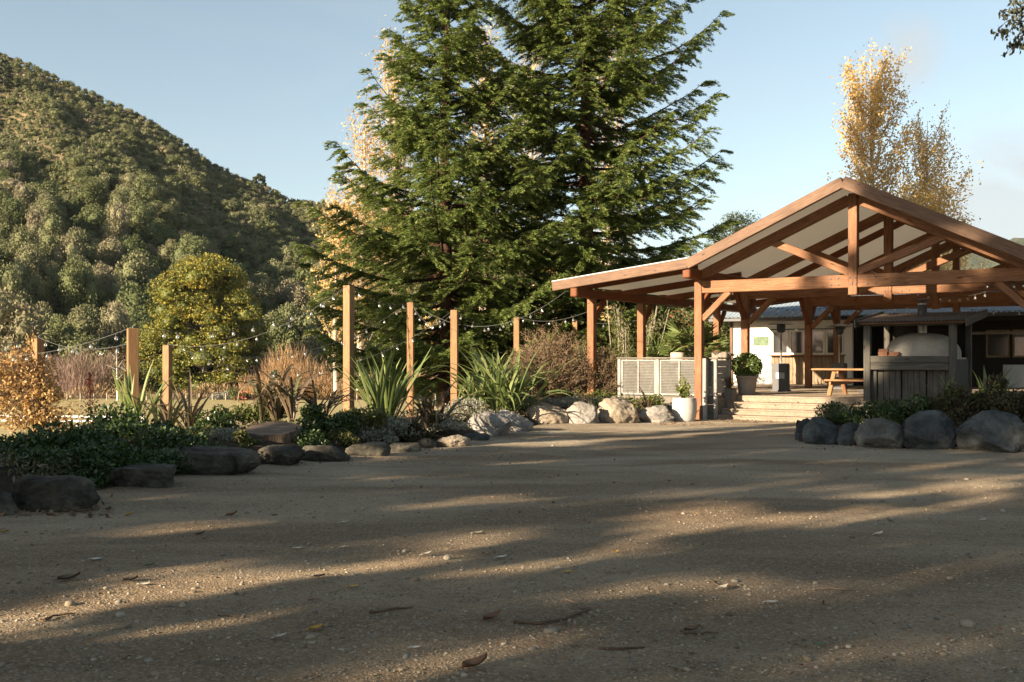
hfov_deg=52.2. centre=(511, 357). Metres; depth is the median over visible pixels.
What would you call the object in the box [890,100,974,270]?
golden poplar
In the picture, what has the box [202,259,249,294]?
hillside tree
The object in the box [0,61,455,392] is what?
hillside
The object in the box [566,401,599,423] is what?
boulder
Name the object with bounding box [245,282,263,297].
hillside tree
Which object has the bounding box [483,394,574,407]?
shrub
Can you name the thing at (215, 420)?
shrub
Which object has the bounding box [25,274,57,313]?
hillside tree
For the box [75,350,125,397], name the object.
bare shrub
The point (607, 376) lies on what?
twiggy shrub
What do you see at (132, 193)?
hillside tree
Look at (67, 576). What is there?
fallen leaf
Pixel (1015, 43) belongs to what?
overhanging tree
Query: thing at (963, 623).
cobbles
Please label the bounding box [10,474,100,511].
boulder
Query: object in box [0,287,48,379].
hillside tree
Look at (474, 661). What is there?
fallen leaf
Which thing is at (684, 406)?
planter
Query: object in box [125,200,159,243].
hillside tree
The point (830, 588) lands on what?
fallen twig
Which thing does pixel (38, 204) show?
hillside tree
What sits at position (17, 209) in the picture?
hillside tree
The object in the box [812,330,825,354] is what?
window frame
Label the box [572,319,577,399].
garden post
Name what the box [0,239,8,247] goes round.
hillside tree
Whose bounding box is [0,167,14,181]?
hillside tree
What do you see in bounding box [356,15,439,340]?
golden poplar
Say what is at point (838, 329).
patio heater
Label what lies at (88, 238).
hillside tree
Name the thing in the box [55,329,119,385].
hillside tree
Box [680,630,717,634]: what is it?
fallen twig
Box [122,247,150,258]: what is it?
hillside tree
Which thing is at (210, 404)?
ground
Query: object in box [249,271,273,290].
hillside tree
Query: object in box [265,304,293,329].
hillside tree
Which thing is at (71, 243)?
hillside tree
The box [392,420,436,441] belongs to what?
shrub
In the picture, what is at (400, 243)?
redwood tree
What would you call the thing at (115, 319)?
hillside tree
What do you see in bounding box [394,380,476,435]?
flax plant
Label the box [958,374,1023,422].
shrub
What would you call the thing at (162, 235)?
hillside tree
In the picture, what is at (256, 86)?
sky
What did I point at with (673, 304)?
string light
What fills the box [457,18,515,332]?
golden poplar
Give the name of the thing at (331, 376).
willow bush
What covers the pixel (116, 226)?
hillside tree
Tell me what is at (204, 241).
hillside tree
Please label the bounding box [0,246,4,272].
hillside tree
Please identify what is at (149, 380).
hillside tree
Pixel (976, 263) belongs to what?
mountain
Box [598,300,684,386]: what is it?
bamboo clump
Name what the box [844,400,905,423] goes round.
shrub
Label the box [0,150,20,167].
hillside tree
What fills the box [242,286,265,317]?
hillside tree
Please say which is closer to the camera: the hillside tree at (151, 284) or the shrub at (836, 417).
the shrub at (836, 417)
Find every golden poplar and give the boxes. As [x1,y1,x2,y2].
[305,182,366,390]
[329,78,391,389]
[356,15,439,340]
[421,270,465,340]
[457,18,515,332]
[507,50,567,313]
[574,0,644,320]
[827,38,942,209]
[883,176,930,270]
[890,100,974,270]
[907,159,991,270]
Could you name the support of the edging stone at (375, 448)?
on the ground at (210, 404)
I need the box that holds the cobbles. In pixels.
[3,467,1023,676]
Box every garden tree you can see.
[601,306,693,346]
[664,299,729,384]
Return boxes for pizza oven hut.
[854,298,987,400]
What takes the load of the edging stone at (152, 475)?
on the ground at (210, 404)
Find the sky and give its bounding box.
[0,0,1023,257]
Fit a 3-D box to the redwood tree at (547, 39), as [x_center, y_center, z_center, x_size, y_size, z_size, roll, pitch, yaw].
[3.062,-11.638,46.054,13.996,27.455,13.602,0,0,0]
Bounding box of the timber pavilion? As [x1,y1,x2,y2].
[552,176,1023,419]
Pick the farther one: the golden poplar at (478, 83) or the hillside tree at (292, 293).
the hillside tree at (292, 293)
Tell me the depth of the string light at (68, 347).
22.13 m
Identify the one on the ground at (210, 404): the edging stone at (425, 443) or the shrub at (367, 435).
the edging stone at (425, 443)
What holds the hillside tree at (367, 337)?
on the hillside
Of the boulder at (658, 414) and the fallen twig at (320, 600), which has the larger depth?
the boulder at (658, 414)
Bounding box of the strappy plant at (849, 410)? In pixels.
[814,400,868,424]
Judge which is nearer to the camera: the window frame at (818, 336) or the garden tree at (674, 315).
the window frame at (818, 336)
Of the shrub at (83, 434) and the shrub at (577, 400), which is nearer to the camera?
the shrub at (83, 434)
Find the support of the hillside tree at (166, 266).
on the hillside
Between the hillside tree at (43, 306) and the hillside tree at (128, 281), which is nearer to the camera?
the hillside tree at (43, 306)
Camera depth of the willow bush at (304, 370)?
199.65 m
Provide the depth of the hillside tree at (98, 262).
302.11 m
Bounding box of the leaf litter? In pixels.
[0,418,1022,664]
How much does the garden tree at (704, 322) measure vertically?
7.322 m
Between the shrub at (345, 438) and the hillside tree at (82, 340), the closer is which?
the shrub at (345, 438)
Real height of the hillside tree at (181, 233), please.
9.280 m
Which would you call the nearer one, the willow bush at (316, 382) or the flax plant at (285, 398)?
the flax plant at (285, 398)
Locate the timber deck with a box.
[622,384,1023,424]
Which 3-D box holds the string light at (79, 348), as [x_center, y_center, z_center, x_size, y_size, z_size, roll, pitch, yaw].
[-9.294,-0.267,22.501,0.082,0.454,6.452,0,0,-40]
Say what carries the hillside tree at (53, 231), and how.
on the hillside
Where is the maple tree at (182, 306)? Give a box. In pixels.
[139,252,273,394]
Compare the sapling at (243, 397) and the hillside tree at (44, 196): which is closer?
the sapling at (243, 397)
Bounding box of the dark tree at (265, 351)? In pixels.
[216,320,271,385]
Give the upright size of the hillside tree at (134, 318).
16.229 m
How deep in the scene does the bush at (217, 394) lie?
196.34 m
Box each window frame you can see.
[771,330,788,354]
[789,330,804,354]
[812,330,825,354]
[826,329,843,354]
[986,330,1009,357]
[1013,330,1023,357]
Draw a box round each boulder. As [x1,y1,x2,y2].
[0,491,16,515]
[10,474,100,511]
[245,422,301,442]
[466,412,511,435]
[496,409,533,431]
[525,401,567,423]
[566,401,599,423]
[598,396,639,422]
[638,405,674,422]
[795,418,809,439]
[802,417,838,444]
[837,422,857,445]
[854,417,903,448]
[902,410,955,448]
[955,410,1023,452]
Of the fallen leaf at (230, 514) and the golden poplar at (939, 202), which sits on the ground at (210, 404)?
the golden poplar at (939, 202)
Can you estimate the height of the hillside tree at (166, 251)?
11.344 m
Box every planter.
[672,374,696,421]
[721,373,739,401]
[731,351,762,394]
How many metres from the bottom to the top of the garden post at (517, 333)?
4.432 m
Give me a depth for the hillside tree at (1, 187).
351.59 m
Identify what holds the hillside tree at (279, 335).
on the hillside
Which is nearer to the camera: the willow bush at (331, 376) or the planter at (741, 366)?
the planter at (741, 366)
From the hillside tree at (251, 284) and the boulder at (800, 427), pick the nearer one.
the boulder at (800, 427)
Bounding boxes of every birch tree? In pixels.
[101,346,126,400]
[112,352,147,382]
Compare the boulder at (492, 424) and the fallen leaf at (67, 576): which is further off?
the boulder at (492, 424)
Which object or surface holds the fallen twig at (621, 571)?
on the gravel yard at (660, 458)
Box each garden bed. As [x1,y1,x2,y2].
[0,405,672,507]
[796,420,958,448]
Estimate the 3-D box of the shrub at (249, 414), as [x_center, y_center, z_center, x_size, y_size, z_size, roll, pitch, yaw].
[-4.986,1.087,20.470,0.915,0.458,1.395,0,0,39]
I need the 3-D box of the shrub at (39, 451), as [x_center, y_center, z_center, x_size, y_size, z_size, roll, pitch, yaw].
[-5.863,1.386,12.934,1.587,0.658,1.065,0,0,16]
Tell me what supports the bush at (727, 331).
on the ground at (210, 404)
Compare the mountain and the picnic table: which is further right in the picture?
the mountain
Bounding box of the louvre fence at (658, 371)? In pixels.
[616,357,731,419]
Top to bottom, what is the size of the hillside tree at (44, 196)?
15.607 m
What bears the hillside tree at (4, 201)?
on the hillside
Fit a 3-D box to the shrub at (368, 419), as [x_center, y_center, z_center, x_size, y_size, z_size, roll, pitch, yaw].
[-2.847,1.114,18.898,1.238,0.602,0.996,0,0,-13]
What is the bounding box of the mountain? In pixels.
[943,238,1023,269]
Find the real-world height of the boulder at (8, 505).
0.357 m
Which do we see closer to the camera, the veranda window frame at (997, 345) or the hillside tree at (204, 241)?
the veranda window frame at (997, 345)
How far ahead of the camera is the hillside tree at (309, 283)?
340.05 m
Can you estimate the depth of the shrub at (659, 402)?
28.09 m
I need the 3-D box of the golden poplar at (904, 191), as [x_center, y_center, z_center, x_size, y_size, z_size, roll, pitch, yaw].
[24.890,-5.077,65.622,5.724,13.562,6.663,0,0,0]
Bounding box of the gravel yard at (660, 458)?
[0,414,1023,681]
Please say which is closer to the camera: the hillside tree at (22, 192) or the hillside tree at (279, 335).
the hillside tree at (279, 335)
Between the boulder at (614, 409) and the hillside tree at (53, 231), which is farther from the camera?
the hillside tree at (53, 231)
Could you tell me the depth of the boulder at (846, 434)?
19.54 m
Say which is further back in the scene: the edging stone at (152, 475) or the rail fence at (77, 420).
the rail fence at (77, 420)
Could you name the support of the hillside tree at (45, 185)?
on the hillside
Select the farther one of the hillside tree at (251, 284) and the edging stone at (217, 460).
the hillside tree at (251, 284)
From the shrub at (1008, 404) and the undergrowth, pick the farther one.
the undergrowth
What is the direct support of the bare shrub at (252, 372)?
on the ground at (210, 404)
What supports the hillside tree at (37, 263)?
on the hillside
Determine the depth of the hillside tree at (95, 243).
319.08 m
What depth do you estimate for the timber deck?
27.95 m
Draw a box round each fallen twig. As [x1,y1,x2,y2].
[43,613,74,620]
[217,614,240,616]
[307,597,333,603]
[369,606,412,612]
[513,609,590,624]
[565,598,600,608]
[598,646,644,649]
[605,568,640,573]
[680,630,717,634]
[710,579,738,586]
[814,587,851,589]
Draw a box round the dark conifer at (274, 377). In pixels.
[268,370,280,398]
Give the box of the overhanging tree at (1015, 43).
[990,0,1023,57]
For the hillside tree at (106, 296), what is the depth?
275.34 m
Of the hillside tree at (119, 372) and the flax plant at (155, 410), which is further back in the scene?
the hillside tree at (119, 372)
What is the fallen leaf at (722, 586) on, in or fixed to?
on the gravel yard at (660, 458)
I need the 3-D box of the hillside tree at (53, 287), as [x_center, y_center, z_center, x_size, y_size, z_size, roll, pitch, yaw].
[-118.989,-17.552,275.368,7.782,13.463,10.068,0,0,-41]
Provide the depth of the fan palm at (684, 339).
33.83 m
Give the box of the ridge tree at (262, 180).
[252,173,266,193]
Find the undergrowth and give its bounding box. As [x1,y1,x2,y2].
[0,382,465,398]
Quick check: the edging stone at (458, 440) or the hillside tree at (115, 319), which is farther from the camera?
the hillside tree at (115, 319)
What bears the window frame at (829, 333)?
in the cottage
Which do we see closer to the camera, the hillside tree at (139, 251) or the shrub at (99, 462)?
the shrub at (99, 462)
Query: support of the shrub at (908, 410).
on the garden bed at (801, 436)
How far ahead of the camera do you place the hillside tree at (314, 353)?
232.26 m
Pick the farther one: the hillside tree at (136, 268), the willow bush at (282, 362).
the hillside tree at (136, 268)
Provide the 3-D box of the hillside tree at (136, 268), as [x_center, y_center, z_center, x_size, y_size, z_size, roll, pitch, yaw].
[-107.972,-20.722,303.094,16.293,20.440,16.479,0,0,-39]
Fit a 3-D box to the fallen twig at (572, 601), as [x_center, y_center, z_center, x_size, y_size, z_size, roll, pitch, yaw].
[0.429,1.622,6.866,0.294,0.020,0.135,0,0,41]
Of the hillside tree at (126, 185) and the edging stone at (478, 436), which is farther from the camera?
the hillside tree at (126, 185)
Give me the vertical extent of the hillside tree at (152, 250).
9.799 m
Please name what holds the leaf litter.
on the gravel yard at (660, 458)
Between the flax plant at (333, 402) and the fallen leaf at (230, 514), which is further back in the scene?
the flax plant at (333, 402)
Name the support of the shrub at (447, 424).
on the garden bed at (6, 483)
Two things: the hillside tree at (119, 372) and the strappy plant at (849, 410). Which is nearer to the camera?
the strappy plant at (849, 410)
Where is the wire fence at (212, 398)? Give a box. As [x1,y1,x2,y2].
[67,393,435,399]
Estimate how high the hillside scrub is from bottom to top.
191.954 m
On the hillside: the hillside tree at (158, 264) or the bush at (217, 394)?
the hillside tree at (158, 264)
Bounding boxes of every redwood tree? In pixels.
[291,0,599,408]
[432,0,741,395]
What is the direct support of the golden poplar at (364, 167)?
on the ground at (210, 404)
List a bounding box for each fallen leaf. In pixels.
[53,571,79,579]
[119,575,137,580]
[223,510,236,515]
[271,632,286,637]
[306,623,322,629]
[456,652,486,668]
[479,609,500,620]
[682,624,699,629]
[716,583,727,588]
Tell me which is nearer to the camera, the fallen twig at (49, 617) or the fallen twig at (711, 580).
the fallen twig at (49, 617)
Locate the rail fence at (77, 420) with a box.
[3,415,143,426]
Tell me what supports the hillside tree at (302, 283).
on the hillside
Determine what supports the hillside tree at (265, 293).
on the hillside
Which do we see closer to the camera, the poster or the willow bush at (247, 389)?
the poster
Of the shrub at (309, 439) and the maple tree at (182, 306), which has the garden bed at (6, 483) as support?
the shrub at (309, 439)
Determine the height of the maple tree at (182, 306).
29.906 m
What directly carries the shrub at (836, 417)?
on the garden bed at (801, 436)
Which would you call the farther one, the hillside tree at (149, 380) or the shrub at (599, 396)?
the hillside tree at (149, 380)
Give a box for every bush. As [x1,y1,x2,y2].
[205,390,229,399]
[227,387,254,399]
[237,370,272,396]
[249,374,302,393]
[257,340,314,380]
[282,355,332,397]
[298,376,332,399]
[303,363,342,397]
[320,379,363,399]
[459,387,474,400]
[570,332,615,401]
[597,340,631,368]
[662,308,712,388]
[704,317,729,376]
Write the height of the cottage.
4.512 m
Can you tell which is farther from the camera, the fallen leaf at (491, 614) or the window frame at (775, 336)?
the window frame at (775, 336)
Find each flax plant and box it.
[110,362,170,421]
[122,368,229,432]
[148,393,187,422]
[207,364,330,422]
[286,369,363,417]
[332,345,432,421]
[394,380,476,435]
[426,344,580,411]
[631,386,661,411]
[907,372,994,409]
[949,367,1023,403]
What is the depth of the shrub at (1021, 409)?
21.98 m
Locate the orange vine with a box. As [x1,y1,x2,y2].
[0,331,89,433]
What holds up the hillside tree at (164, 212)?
on the hillside
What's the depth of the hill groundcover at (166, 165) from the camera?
475.01 m
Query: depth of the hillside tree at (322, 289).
303.86 m
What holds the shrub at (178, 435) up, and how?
on the garden bed at (6, 483)
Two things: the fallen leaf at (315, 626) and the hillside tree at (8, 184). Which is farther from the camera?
the hillside tree at (8, 184)
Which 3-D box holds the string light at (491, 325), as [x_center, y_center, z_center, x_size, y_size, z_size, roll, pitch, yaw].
[-0.899,-1.334,31.597,6.800,1.052,0.116,0,0,45]
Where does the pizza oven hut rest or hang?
on the timber deck
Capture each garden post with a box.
[32,335,44,433]
[127,328,138,407]
[163,343,172,413]
[343,283,353,411]
[407,302,413,416]
[450,308,458,405]
[514,317,519,358]
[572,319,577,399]
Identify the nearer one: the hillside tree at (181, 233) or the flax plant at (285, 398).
the flax plant at (285, 398)
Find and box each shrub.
[0,347,51,395]
[0,429,110,485]
[0,437,39,467]
[0,443,109,488]
[11,417,185,474]
[45,352,89,392]
[49,344,117,397]
[54,441,141,486]
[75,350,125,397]
[81,401,219,448]
[104,447,197,474]
[133,425,223,450]
[192,404,237,433]
[206,427,249,440]
[227,402,298,424]
[228,429,263,447]
[245,357,286,379]
[282,427,331,446]
[296,403,361,434]
[314,427,360,446]
[322,403,389,434]
[352,425,398,442]
[368,414,418,436]
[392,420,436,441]
[416,411,472,431]
[436,397,494,420]
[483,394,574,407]
[501,320,600,402]
[547,395,603,407]
[571,338,631,397]
[584,389,629,406]
[625,393,667,408]
[813,401,864,424]
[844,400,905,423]
[880,394,935,424]
[922,383,986,425]
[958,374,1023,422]
[1015,395,1023,421]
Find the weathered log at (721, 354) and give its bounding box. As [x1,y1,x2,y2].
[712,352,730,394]
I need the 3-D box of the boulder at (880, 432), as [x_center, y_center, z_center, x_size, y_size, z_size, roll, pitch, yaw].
[6.744,1.464,19.189,0.868,0.739,0.762,0,0,0]
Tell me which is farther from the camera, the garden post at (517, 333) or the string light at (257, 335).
the garden post at (517, 333)
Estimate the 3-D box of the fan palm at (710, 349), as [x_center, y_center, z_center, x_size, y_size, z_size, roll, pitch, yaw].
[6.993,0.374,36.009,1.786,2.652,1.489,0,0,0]
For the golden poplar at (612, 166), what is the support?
on the ground at (210, 404)
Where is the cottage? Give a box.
[709,290,1023,387]
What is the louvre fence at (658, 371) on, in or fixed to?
on the gravel yard at (660, 458)
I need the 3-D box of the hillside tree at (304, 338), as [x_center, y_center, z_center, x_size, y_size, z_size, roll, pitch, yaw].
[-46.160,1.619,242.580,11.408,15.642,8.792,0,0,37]
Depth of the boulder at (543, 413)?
25.73 m
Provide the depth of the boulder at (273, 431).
17.45 m
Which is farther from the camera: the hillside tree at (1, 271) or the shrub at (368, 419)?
the hillside tree at (1, 271)
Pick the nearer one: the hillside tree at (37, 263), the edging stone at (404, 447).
the edging stone at (404, 447)
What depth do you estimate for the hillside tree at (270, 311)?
303.24 m
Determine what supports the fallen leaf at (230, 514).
on the gravel yard at (660, 458)
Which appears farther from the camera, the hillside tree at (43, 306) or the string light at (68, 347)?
the hillside tree at (43, 306)
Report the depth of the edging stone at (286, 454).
16.00 m
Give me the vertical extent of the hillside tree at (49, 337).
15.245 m
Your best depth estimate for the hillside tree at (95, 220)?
340.03 m
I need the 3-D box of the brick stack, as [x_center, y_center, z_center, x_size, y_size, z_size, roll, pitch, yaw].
[9.145,-0.105,25.360,0.484,0.206,0.126,0,0,35]
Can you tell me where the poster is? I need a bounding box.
[754,337,768,345]
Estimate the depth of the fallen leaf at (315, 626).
6.30 m
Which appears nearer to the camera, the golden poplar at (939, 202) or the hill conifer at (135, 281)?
the golden poplar at (939, 202)
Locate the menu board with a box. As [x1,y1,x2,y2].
[1003,365,1023,387]
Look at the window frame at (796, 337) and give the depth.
40.17 m
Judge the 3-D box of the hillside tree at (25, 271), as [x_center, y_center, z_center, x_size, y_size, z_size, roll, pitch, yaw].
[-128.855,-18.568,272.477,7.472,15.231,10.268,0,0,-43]
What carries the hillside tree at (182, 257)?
on the hillside
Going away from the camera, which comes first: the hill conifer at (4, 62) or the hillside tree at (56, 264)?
the hillside tree at (56, 264)
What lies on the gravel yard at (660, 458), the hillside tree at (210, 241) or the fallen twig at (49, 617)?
the fallen twig at (49, 617)
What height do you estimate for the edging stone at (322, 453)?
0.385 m
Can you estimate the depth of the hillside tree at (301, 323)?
261.12 m
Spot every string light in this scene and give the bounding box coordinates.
[5,327,131,357]
[38,337,125,350]
[135,284,348,333]
[168,290,340,347]
[172,313,448,373]
[175,305,404,358]
[413,291,565,327]
[646,294,740,305]
[719,293,827,310]
[821,304,917,309]
[926,291,986,298]
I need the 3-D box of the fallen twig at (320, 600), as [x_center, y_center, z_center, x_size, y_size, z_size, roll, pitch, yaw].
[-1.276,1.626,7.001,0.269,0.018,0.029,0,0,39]
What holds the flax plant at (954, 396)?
on the garden bed at (801, 436)
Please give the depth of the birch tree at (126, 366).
191.69 m
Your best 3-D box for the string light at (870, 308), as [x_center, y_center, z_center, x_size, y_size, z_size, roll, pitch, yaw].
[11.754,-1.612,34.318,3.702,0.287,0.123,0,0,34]
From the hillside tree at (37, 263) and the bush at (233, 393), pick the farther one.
the hillside tree at (37, 263)
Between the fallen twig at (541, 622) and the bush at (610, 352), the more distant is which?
the bush at (610, 352)
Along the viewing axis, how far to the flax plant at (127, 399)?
19.20 m
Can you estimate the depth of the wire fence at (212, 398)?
193.86 m
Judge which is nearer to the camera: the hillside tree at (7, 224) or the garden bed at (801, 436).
the garden bed at (801, 436)
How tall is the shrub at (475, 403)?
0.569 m
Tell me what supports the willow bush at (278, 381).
on the ground at (210, 404)
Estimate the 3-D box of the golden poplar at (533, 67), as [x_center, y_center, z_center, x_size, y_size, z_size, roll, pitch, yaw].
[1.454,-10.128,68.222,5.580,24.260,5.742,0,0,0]
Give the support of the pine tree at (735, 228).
on the ground at (210, 404)
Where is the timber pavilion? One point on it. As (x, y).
(837, 245)
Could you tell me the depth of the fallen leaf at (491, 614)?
6.51 m
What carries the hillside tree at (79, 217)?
on the hillside
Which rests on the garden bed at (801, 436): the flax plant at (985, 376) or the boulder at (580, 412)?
the flax plant at (985, 376)
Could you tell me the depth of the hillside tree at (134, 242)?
333.05 m
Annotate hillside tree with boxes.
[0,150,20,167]
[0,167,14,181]
[0,178,21,194]
[0,182,8,196]
[0,189,12,214]
[0,206,15,240]
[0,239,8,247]
[0,243,13,264]
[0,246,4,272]
[0,260,6,279]
[0,261,34,311]
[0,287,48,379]
[4,197,27,231]
[7,257,31,290]
[9,224,50,260]
[11,181,34,210]
[13,241,56,284]
[22,180,63,208]
[23,309,61,355]
[24,203,49,239]
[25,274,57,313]
[27,202,62,218]
[34,189,67,219]
[34,301,52,322]
[36,199,68,229]
[36,212,66,252]
[45,260,64,272]
[46,266,64,305]
[49,314,80,361]
[50,226,85,267]
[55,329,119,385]
[58,256,103,314]
[63,200,83,223]
[63,222,81,235]
[66,253,88,270]
[67,202,105,227]
[67,303,100,339]
[70,166,94,183]
[76,229,94,248]
[77,175,108,209]
[79,207,111,241]
[80,243,100,267]
[80,286,115,318]
[87,236,125,262]
[89,161,115,174]
[91,260,106,268]
[91,260,122,301]
[93,297,130,364]
[95,282,156,333]
[96,235,123,272]
[99,201,130,241]
[104,191,141,218]
[110,365,126,386]
[111,182,135,192]
[111,249,163,291]
[113,278,136,297]
[115,173,136,186]
[117,336,141,365]
[120,233,149,255]
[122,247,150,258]
[125,187,142,203]
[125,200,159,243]
[125,306,154,340]
[131,318,153,333]
[139,183,162,204]
[139,329,162,390]
[143,243,161,259]
[143,279,160,290]
[145,285,158,303]
[147,254,167,280]
[148,257,166,280]
[148,258,169,271]
[149,224,172,249]
[151,200,176,229]
[152,218,165,229]
[157,239,178,264]
[168,253,196,271]
[169,232,206,262]
[179,231,192,239]
[196,236,211,257]
[202,237,219,256]
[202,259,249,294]
[205,240,220,257]
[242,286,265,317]
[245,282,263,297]
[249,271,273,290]
[252,278,278,315]
[261,348,274,357]
[262,312,271,325]
[263,309,279,318]
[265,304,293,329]
[265,311,300,356]
[273,292,282,310]
[274,337,323,370]
[277,279,310,311]
[278,301,324,340]
[296,279,309,295]
[298,334,318,352]
[304,268,321,297]
[304,298,340,330]
[306,319,383,376]
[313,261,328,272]
[313,282,330,300]
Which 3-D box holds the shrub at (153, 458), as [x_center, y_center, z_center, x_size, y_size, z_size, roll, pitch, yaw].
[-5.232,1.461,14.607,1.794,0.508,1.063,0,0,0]
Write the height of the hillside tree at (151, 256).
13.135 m
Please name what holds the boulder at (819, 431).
on the ground at (210, 404)
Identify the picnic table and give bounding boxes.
[811,368,862,395]
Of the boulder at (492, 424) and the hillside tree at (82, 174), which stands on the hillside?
the hillside tree at (82, 174)
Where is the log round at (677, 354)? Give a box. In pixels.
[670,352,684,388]
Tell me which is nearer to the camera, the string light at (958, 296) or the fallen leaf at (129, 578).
the fallen leaf at (129, 578)
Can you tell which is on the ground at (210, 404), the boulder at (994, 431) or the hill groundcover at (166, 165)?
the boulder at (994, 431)
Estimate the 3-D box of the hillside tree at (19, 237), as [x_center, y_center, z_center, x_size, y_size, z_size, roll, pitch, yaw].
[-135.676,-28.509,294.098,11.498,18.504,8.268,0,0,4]
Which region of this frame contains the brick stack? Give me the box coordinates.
[878,349,899,355]
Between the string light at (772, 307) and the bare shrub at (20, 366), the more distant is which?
the bare shrub at (20, 366)
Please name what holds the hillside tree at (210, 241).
on the hillside
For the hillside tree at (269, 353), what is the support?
on the hillside
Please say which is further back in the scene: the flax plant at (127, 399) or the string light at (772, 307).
the string light at (772, 307)
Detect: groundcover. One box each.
[0,53,723,380]
[0,401,565,482]
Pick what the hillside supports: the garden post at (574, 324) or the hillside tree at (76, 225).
the hillside tree at (76, 225)
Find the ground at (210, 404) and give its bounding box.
[0,394,881,441]
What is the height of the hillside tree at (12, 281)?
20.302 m
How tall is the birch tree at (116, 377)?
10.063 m
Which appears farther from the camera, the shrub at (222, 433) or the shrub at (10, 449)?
the shrub at (222, 433)
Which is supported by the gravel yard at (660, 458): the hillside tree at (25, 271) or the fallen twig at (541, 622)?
the fallen twig at (541, 622)
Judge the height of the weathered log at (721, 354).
1.200 m
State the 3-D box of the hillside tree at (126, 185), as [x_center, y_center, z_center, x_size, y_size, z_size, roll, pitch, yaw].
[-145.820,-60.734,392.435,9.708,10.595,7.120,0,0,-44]
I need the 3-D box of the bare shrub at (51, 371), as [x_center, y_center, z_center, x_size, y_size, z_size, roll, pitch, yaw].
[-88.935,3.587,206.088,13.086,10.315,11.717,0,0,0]
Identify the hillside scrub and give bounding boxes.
[0,52,768,380]
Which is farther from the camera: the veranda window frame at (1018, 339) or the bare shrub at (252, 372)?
the bare shrub at (252, 372)
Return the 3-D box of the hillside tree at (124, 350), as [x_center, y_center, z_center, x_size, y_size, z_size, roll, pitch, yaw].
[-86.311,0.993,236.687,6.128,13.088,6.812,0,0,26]
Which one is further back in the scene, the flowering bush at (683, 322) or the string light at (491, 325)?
the flowering bush at (683, 322)
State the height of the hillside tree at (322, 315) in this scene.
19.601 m
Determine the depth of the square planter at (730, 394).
28.48 m
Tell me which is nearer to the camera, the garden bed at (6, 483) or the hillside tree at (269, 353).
the garden bed at (6, 483)
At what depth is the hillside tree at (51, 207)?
326.40 m
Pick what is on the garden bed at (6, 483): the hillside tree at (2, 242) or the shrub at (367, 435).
the shrub at (367, 435)
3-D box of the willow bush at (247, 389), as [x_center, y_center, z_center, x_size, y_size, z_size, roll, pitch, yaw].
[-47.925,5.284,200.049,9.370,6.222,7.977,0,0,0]
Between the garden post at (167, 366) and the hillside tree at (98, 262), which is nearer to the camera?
the garden post at (167, 366)
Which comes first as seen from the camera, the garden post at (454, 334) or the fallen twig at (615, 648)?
the fallen twig at (615, 648)
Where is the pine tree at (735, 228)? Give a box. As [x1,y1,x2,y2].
[704,210,776,339]
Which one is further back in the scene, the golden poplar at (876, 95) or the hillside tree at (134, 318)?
the hillside tree at (134, 318)
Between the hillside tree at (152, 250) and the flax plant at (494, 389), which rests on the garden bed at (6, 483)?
the flax plant at (494, 389)
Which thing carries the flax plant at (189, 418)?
on the garden bed at (6, 483)
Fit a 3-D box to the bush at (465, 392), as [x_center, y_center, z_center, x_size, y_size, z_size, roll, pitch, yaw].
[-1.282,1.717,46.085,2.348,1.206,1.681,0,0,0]
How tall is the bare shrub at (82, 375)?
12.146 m
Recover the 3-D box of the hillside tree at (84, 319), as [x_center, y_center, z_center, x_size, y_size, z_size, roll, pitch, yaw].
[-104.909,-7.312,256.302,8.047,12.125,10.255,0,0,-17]
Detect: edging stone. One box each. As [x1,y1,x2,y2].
[108,463,176,487]
[173,445,260,474]
[256,444,304,464]
[301,445,350,461]
[345,441,390,455]
[389,442,420,451]
[417,438,437,448]
[436,434,470,446]
[464,433,489,440]
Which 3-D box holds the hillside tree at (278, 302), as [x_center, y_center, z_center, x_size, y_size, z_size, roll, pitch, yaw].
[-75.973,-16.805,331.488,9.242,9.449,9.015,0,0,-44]
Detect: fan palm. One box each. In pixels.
[646,330,686,363]
[660,319,724,382]
[704,332,736,404]
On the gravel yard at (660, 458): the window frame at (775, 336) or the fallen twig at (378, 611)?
the fallen twig at (378, 611)
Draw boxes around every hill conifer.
[0,57,13,86]
[117,253,145,290]
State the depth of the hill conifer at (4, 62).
514.19 m
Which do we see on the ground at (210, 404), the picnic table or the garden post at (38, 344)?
the garden post at (38, 344)
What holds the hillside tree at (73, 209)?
on the hillside
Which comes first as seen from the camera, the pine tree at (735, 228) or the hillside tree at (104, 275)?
the pine tree at (735, 228)
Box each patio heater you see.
[767,321,793,391]
[826,324,851,388]
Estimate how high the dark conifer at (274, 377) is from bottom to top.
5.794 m
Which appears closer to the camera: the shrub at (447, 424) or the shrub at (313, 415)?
the shrub at (313, 415)
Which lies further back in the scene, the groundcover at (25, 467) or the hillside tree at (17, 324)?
the hillside tree at (17, 324)
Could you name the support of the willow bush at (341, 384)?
on the ground at (210, 404)
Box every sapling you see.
[68,372,101,423]
[234,384,254,422]
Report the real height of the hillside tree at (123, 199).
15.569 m
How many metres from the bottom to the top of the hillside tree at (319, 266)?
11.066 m
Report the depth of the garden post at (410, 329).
33.90 m
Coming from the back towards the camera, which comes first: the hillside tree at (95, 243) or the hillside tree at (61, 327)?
the hillside tree at (95, 243)
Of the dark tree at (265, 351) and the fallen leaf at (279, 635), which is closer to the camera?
the fallen leaf at (279, 635)

